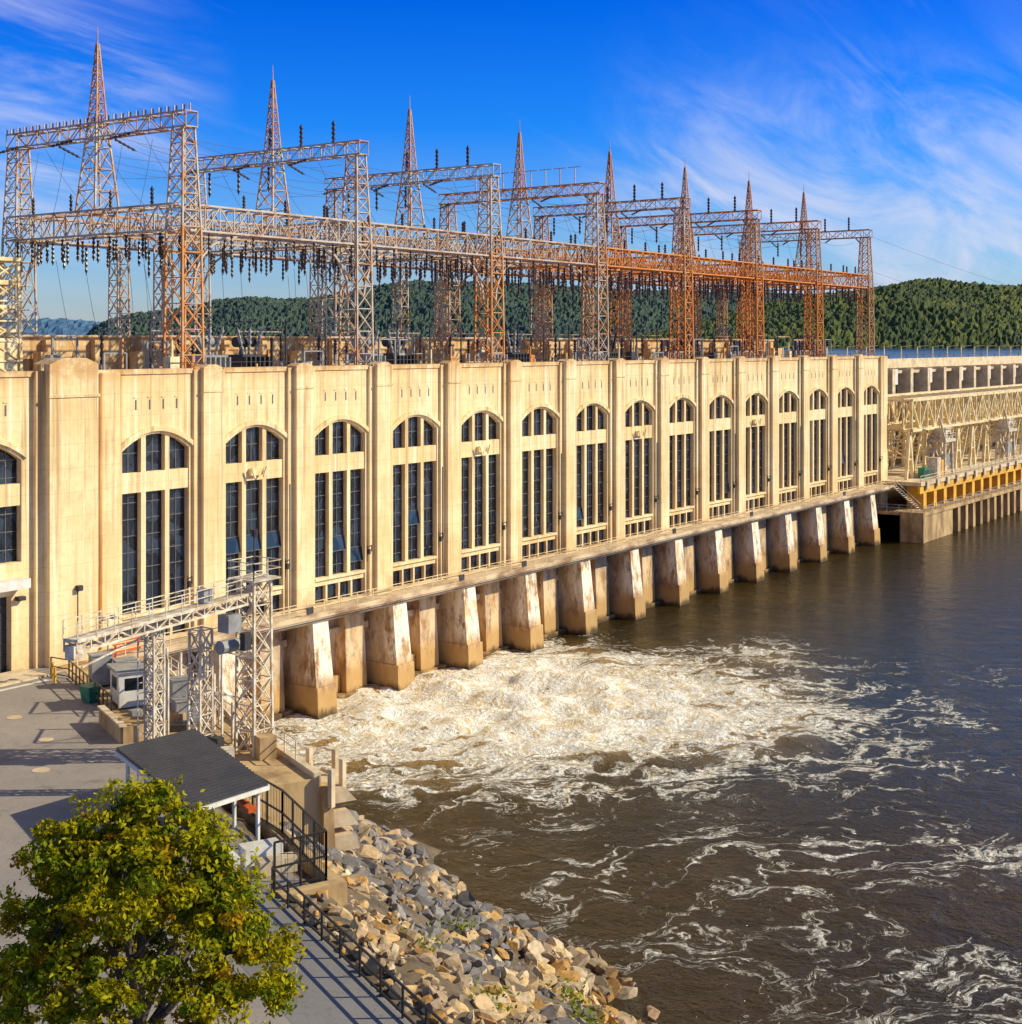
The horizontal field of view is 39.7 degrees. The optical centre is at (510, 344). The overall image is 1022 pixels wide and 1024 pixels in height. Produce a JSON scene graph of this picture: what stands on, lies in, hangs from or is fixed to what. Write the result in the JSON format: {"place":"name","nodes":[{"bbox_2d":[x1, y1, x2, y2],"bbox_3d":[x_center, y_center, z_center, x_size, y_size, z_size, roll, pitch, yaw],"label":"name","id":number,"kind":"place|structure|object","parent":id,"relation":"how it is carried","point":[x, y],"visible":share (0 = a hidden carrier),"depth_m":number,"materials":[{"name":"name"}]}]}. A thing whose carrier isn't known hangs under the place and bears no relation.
{"place":"outdoors","nodes":[
{"label":"outdoors","id":0,"kind":"place"},
{"bbox_2d":[0,669,48,690],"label":"sidewalk","id":1,"kind":"structure","parent":0,"point":[14,677],"depth_m":101.52,"materials":[{"name":"concrete"}]},
{"bbox_2d":[3,317,100,334],"bbox_3d":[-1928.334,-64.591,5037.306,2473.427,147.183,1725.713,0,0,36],"label":"distant hills","id":2,"kind":"structure","parent":0,"point":[58,326],"depth_m":4800.56,"materials":[{"name":"blue"}]},
{"bbox_2d":[0,666,410,1023],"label":"parking lot","id":3,"kind":"structure","parent":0,"point":[78,757],"depth_m":79.03,"materials":[{"name":"concrete"}]},
{"bbox_2d":[6,715,52,772],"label":"manhole covers","id":4,"kind":"object","parent":3,"relation":"on","point":[41,769],"visible":1,"depth_m":85.74,"materials":[{"name":"concrete"}]},
{"bbox_2d":[51,662,55,682],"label":"bollards","id":5,"kind":"object","parent":3,"relation":"on","point":[53,672],"visible":1,"depth_m":100.30,"materials":[{"name":"yellow metal"}]},
{"bbox_2d":[50,657,111,710],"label":"metal railing","id":6,"kind":"object","parent":3,"relation":"on","point":[95,683],"visible":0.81,"depth_m":98.00,"materials":[{"name":"brown metal"}]},
{"bbox_2d":[78,682,101,702],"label":"trash bin","id":7,"kind":"object","parent":3,"relation":"on","point":[88,691],"visible":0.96,"depth_m":94.75,"materials":[{"name":"green plastic"}]},
{"bbox_2d":[97,705,166,743],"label":"concrete wall","id":8,"kind":"structure","parent":3,"relation":"on","point":[117,728],"depth_m":85.86,"materials":[{"name":"beige concrete"}]},
{"bbox_2d":[0,768,307,1023],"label":"deciduous tree","id":9,"kind":"object","parent":3,"relation":"on","point":[128,881],"visible":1,"depth_m":42.70,"materials":[{"name":"green plant"}]},
{"bbox_2d":[114,728,269,873],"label":"canopy shelter","id":10,"kind":"object","parent":3,"relation":"on","point":[198,760],"visible":0.81,"depth_m":69.35,"materials":[{"name":"metal"}]},
{"bbox_2d":[166,799,297,877],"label":"storage bins","id":11,"kind":"object","parent":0,"point":[264,852],"visible":0.47,"depth_m":64.59,"materials":[{"name":"white paint"}]},
{"bbox_2d":[3,672,597,1023],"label":"river bank","id":12,"kind":"structure","parent":0,"point":[409,978],"depth_m":61.89,"materials":[{"name":"stone"}]},
{"bbox_2d":[228,797,346,905],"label":"retaining wall","id":13,"kind":"structure","parent":12,"relation":"on","point":[335,884],"depth_m":64.97,"materials":[{"name":"beige concrete"}]},
{"bbox_2d":[237,775,326,889],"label":"security fence","id":14,"kind":"object","parent":13,"relation":"on","point":[301,846],"visible":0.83,"depth_m":65.35,"materials":[{"name":"black metal"}]},
{"bbox_2d":[280,810,659,1023],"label":"riprap rocks","id":15,"kind":"object","parent":12,"relation":"on","point":[462,963],"visible":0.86,"depth_m":67.49,"materials":[{"name":"stone"}]},
{"bbox_2d":[398,911,631,1023],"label":"bank weeds","id":16,"kind":"object","parent":15,"relation":"on","point":[563,989],"visible":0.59,"depth_m":61.89,"materials":[{"name":"green plant"}]},
{"bbox_2d":[231,885,408,1023],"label":"riverside path","id":17,"kind":"structure","parent":0,"point":[339,991],"depth_m":52.85,"materials":[{"name":"concrete"}]},
{"bbox_2d":[271,866,446,1023],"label":"path railing","id":18,"kind":"object","parent":17,"relation":"on","point":[380,979],"visible":0.94,"depth_m":54.15,"materials":[{"name":"black metal"}]},
{"bbox_2d":[86,279,803,338],"bbox_3d":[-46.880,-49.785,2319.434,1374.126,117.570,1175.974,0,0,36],"label":"wooded hills","id":19,"kind":"structure","parent":0,"point":[266,313],"depth_m":2128.49,"materials":[{"name":"green plant"}]},
{"bbox_2d":[0,0,1021,321],"label":"sky","id":20,"kind":"structure","parent":0,"point":[899,119],"materials":[{"name":"blue"}]},
{"bbox_2d":[258,511,1021,1023],"bbox_3d":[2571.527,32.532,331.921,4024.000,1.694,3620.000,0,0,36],"label":"river water","id":21,"kind":"structure","parent":0,"point":[782,797],"depth_m":106.33,"materials":[{"name":"brown liquid"}]},
{"bbox_2d":[59,655,359,856],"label":"concrete wharf","id":22,"kind":"structure","parent":21,"relation":"in","point":[314,792],"depth_m":79.52,"materials":[{"name":"beige concrete"}]},
{"bbox_2d":[87,651,113,686],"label":"electrical cabinet","id":23,"kind":"object","parent":22,"relation":"on","point":[98,671],"visible":0.66,"depth_m":99.13,"materials":[{"name":"grey metal"}]},
{"bbox_2d":[99,615,116,650],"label":"floodlight pole","id":24,"kind":"object","parent":22,"relation":"on","point":[107,625],"visible":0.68,"depth_m":100.79,"materials":[{"name":"grey metal"}]},
{"bbox_2d":[112,656,136,662],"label":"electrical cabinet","id":25,"kind":"object","parent":22,"relation":"on","point":[124,659],"visible":0.3,"depth_m":98.96,"materials":[{"name":"grey metal"}]},
{"bbox_2d":[106,660,151,707],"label":"guard booth","id":26,"kind":"object","parent":22,"relation":"on","point":[123,684],"visible":0.86,"depth_m":93.46,"materials":[{"name":"white paint"}]},
{"bbox_2d":[149,669,162,695],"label":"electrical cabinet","id":27,"kind":"object","parent":22,"relation":"on","point":[160,676],"visible":0.12,"depth_m":96.93,"materials":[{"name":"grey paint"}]},
{"bbox_2d":[63,529,296,789],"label":"hoist gantry frame","id":28,"kind":"object","parent":22,"relation":"on","point":[263,745],"visible":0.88,"depth_m":81.86,"materials":[{"name":"white paint"}]},
{"bbox_2d":[169,675,193,699],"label":"electrical cabinet","id":29,"kind":"object","parent":22,"relation":"on","point":[177,686],"visible":0.36,"depth_m":92.68,"materials":[{"name":"grey metal"}]},
{"bbox_2d":[170,695,198,723],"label":"electrical cabinet","id":30,"kind":"object","parent":22,"relation":"on","point":[179,704],"visible":0.54,"depth_m":89.37,"materials":[{"name":"grey metal"}]},
{"bbox_2d":[2,335,781,370],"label":"roof and rear wall","id":31,"kind":"structure","parent":21,"relation":"in","point":[36,348],"depth_m":154.59,"materials":[{"name":"beige concrete"}]},
{"bbox_2d":[0,257,22,370],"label":"gantry crane","id":32,"kind":"structure","parent":31,"relation":"on","point":[11,355],"depth_m":119.51,"materials":[{"name":"beige paint"}]},
{"bbox_2d":[157,335,199,367],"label":"disconnect switch","id":33,"kind":"object","parent":31,"relation":"on","point":[193,347],"visible":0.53,"depth_m":124.75,"materials":[{"name":"grey paint"}]},
{"bbox_2d":[186,326,230,366],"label":"power transformer","id":34,"kind":"object","parent":31,"relation":"on","point":[210,341],"visible":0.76,"depth_m":130.46,"materials":[{"name":"grey paint"}]},
{"bbox_2d":[228,327,269,366],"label":"transformer","id":35,"kind":"object","parent":31,"relation":"on","point":[249,342],"visible":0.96,"depth_m":135.59,"materials":[{"name":"metal"}]},
{"bbox_2d":[330,336,362,364],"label":"disconnect switch","id":36,"kind":"object","parent":31,"relation":"on","point":[335,347],"visible":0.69,"depth_m":142.07,"materials":[{"name":"grey paint"}]},
{"bbox_2d":[349,329,385,365],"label":"power transformer","id":37,"kind":"object","parent":31,"relation":"on","point":[365,357],"visible":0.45,"depth_m":148.08,"materials":[{"name":"grey paint"}]},
{"bbox_2d":[376,329,414,363],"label":"transformer","id":38,"kind":"object","parent":31,"relation":"on","point":[390,344],"visible":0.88,"depth_m":153.37,"materials":[{"name":"metal"}]},
{"bbox_2d":[0,103,874,368],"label":"switchyard gantry","id":39,"kind":"object","parent":31,"relation":"on","point":[747,280],"visible":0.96,"depth_m":156.30,"materials":[{"name":"metal"}]},
{"bbox_2d":[75,26,119,213],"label":"lightning mast","id":40,"kind":"object","parent":39,"relation":"on","point":[98,73],"visible":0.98,"depth_m":127.25,"materials":[{"name":"metal"}]},
{"bbox_2d":[254,65,291,228],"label":"lightning mast","id":41,"kind":"object","parent":39,"relation":"on","point":[272,95],"visible":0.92,"depth_m":145.03,"materials":[{"name":"metal"}]},
{"bbox_2d":[393,96,426,240],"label":"lightning mast","id":42,"kind":"object","parent":39,"relation":"on","point":[409,132],"visible":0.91,"depth_m":162.88,"materials":[{"name":"metal"}]},
{"bbox_2d":[505,120,532,248],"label":"lightning mast","id":43,"kind":"object","parent":39,"relation":"on","point":[519,152],"visible":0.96,"depth_m":180.75,"materials":[{"name":"metal"}]},
{"bbox_2d":[20,126,1021,354],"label":"power lines","id":44,"kind":"object","parent":39,"relation":"attached to","point":[382,232],"visible":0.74,"depth_m":156.62,"materials":[{"name":"metal"}]},
{"bbox_2d":[598,144,621,257],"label":"lightning mast","id":45,"kind":"object","parent":39,"relation":"on","point":[609,177],"visible":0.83,"depth_m":198.59,"materials":[{"name":"metal"}]},
{"bbox_2d":[673,166,697,265],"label":"lightning mast","id":46,"kind":"object","parent":39,"relation":"on","point":[685,184],"visible":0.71,"depth_m":216.49,"materials":[{"name":"metal"}]},
{"bbox_2d":[740,181,759,270],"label":"lightning mast","id":47,"kind":"object","parent":39,"relation":"on","point":[748,197],"visible":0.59,"depth_m":234.23,"materials":[{"name":"metal"}]},
{"bbox_2d":[794,192,813,276],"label":"lightning mast","id":48,"kind":"object","parent":39,"relation":"on","point":[803,211],"visible":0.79,"depth_m":252.04,"materials":[{"name":"metal"}]},
{"bbox_2d":[44,317,857,369],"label":"rooftop switchgear","id":49,"kind":"object","parent":31,"relation":"on","point":[171,361],"visible":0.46,"depth_m":157.57,"materials":[{"name":"grey paint"}]},
{"bbox_2d":[464,337,489,362],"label":"disconnect switch","id":50,"kind":"object","parent":31,"relation":"on","point":[468,349],"visible":0.59,"depth_m":159.62,"materials":[{"name":"grey paint"}]},
{"bbox_2d":[472,330,507,362],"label":"power transformer","id":51,"kind":"object","parent":31,"relation":"on","point":[496,355],"visible":0.32,"depth_m":165.81,"materials":[{"name":"grey paint"}]},
{"bbox_2d":[501,331,529,361],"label":"circuit breaker","id":52,"kind":"object","parent":31,"relation":"on","point":[514,354],"visible":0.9,"depth_m":171.32,"materials":[{"name":"metal"}]},
{"bbox_2d":[571,338,590,360],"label":"disconnect switch","id":53,"kind":"object","parent":31,"relation":"on","point":[574,346],"visible":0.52,"depth_m":176.93,"materials":[{"name":"grey paint"}]},
{"bbox_2d":[576,332,605,360],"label":"power transformer","id":54,"kind":"object","parent":31,"relation":"on","point":[602,354],"visible":0.31,"depth_m":183.50,"materials":[{"name":"grey paint"}]},
{"bbox_2d":[599,332,622,360],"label":"circuit breaker","id":55,"kind":"object","parent":31,"relation":"on","point":[612,354],"visible":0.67,"depth_m":189.31,"materials":[{"name":"metal"}]},
{"bbox_2d":[659,338,676,358],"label":"disconnect switch","id":56,"kind":"object","parent":31,"relation":"on","point":[662,346],"visible":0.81,"depth_m":196.03,"materials":[{"name":"grey paint"}]},
{"bbox_2d":[659,333,686,358],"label":"power transformer","id":57,"kind":"object","parent":31,"relation":"on","point":[665,352],"visible":0.27,"depth_m":201.41,"materials":[{"name":"grey paint"}]},
{"bbox_2d":[679,333,699,359],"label":"circuit breaker","id":58,"kind":"object","parent":31,"relation":"on","point":[681,341],"visible":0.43,"depth_m":207.12,"materials":[{"name":"metal"}]},
{"bbox_2d":[732,339,745,356],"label":"disconnect switch","id":59,"kind":"object","parent":31,"relation":"on","point":[734,344],"visible":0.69,"depth_m":213.84,"materials":[{"name":"grey paint"}]},
{"bbox_2d":[731,334,754,357],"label":"power transformer","id":60,"kind":"object","parent":31,"relation":"on","point":[752,356],"visible":0.3,"depth_m":219.03,"materials":[{"name":"grey paint"}]},
{"bbox_2d":[747,334,765,357],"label":"circuit breaker","id":61,"kind":"object","parent":31,"relation":"on","point":[752,343],"visible":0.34,"depth_m":224.99,"materials":[{"name":"metal"}]},
{"bbox_2d":[793,339,802,357],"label":"disconnect switch","id":62,"kind":"object","parent":31,"relation":"on","point":[795,346],"visible":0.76,"depth_m":230.48,"materials":[{"name":"grey paint"}]},
{"bbox_2d":[789,335,811,356],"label":"power transformer","id":63,"kind":"object","parent":31,"relation":"on","point":[807,351],"visible":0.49,"depth_m":237.10,"materials":[{"name":"grey paint"}]},
{"bbox_2d":[805,335,819,356],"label":"circuit breaker","id":64,"kind":"object","parent":31,"relation":"on","point":[812,349],"visible":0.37,"depth_m":242.80,"materials":[{"name":"metal"}]},
{"bbox_2d":[0,354,887,671],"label":"front wall","id":65,"kind":"structure","parent":21,"relation":"in","point":[66,452],"depth_m":133.06,"materials":[{"name":"beige concrete"}]},
{"bbox_2d":[0,577,30,672],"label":"loading door","id":66,"kind":"structure","parent":65,"relation":"attached to","point":[13,584],"depth_m":103.56,"materials":[{"name":"white paint"}]},
{"bbox_2d":[0,387,873,644],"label":"window glass","id":67,"kind":"object","parent":65,"relation":"in","point":[272,524],"visible":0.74,"depth_m":135.06,"materials":[{"name":"black glass"}]},
{"bbox_2d":[0,387,877,641],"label":"window mullions","id":68,"kind":"object","parent":65,"relation":"attached to","point":[141,481],"depth_m":149.33,"materials":[{"name":"beige concrete"}]},
{"bbox_2d":[0,370,874,613],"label":"glazing bars","id":69,"kind":"object","parent":68,"relation":"attached to","point":[318,481],"visible":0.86,"depth_m":139.64,"materials":[{"name":"paint"}]},
{"bbox_2d":[0,356,879,402],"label":"copings","id":70,"kind":"object","parent":65,"relation":"on","point":[172,370],"visible":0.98,"depth_m":134.71,"materials":[{"name":"beige concrete"}]},
{"bbox_2d":[76,418,881,608],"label":"wall lamps","id":71,"kind":"object","parent":65,"relation":"attached to","point":[253,472],"depth_m":149.26,"materials":[{"name":"metal"}]},
{"bbox_2d":[159,494,879,724],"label":"foundation piers","id":72,"kind":"structure","parent":21,"relation":"in","point":[320,668],"depth_m":152.95,"materials":[{"name":"concrete"}]},
{"bbox_2d":[52,477,900,672],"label":"service walkway","id":73,"kind":"structure","parent":72,"relation":"on","point":[176,646],"depth_m":147.67,"materials":[{"name":"concrete"}]},
{"bbox_2d":[112,636,140,656],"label":"orange barrier","id":74,"kind":"object","parent":73,"relation":"on","point":[120,651],"visible":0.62,"depth_m":109.39,"materials":[{"name":"metal"}]},
{"bbox_2d":[782,345,1021,543],"bbox_3d":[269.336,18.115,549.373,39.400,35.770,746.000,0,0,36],"label":"spillway dam","id":75,"kind":"structure","parent":21,"relation":"in","point":[925,510],"depth_m":270.39,"materials":[{"name":"concrete"}]},
{"bbox_2d":[918,457,943,477],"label":"deck machinery","id":76,"kind":"object","parent":75,"relation":"on","point":[935,465],"visible":0.84,"depth_m":249.50,"materials":[{"name":"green metal"}]},
{"bbox_2d":[929,418,955,475],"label":"gantry crane","id":77,"kind":"object","parent":75,"relation":"on","point":[942,434],"visible":0.9,"depth_m":253.86,"materials":[{"name":"white paint"}]},
{"bbox_2d":[888,384,1021,479],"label":"crane runway truss","id":78,"kind":"object","parent":75,"relation":"on","point":[1001,398],"visible":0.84,"depth_m":271.49,"materials":[{"name":"beige metal"}]},
{"bbox_2d":[993,409,1016,460],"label":"gantry crane","id":79,"kind":"object","parent":75,"relation":"on","point":[1005,424],"visible":0.98,"depth_m":284.71,"materials":[{"name":"white paint"}]},
{"bbox_2d":[628,277,1021,347],"bbox_3d":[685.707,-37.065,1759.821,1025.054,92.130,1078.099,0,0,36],"label":"wooded hills","id":80,"kind":"structure","parent":0,"point":[903,318],"depth_m":1578.52,"materials":[{"name":"green plant"}]},
{"bbox_2d":[783,348,1020,358],"bbox_3d":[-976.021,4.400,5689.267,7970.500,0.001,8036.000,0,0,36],"label":"reservoir water","id":81,"kind":"structure","parent":0,"point":[892,353],"depth_m":748.00,"materials":[{"name":"blue liquid"}]}
]}

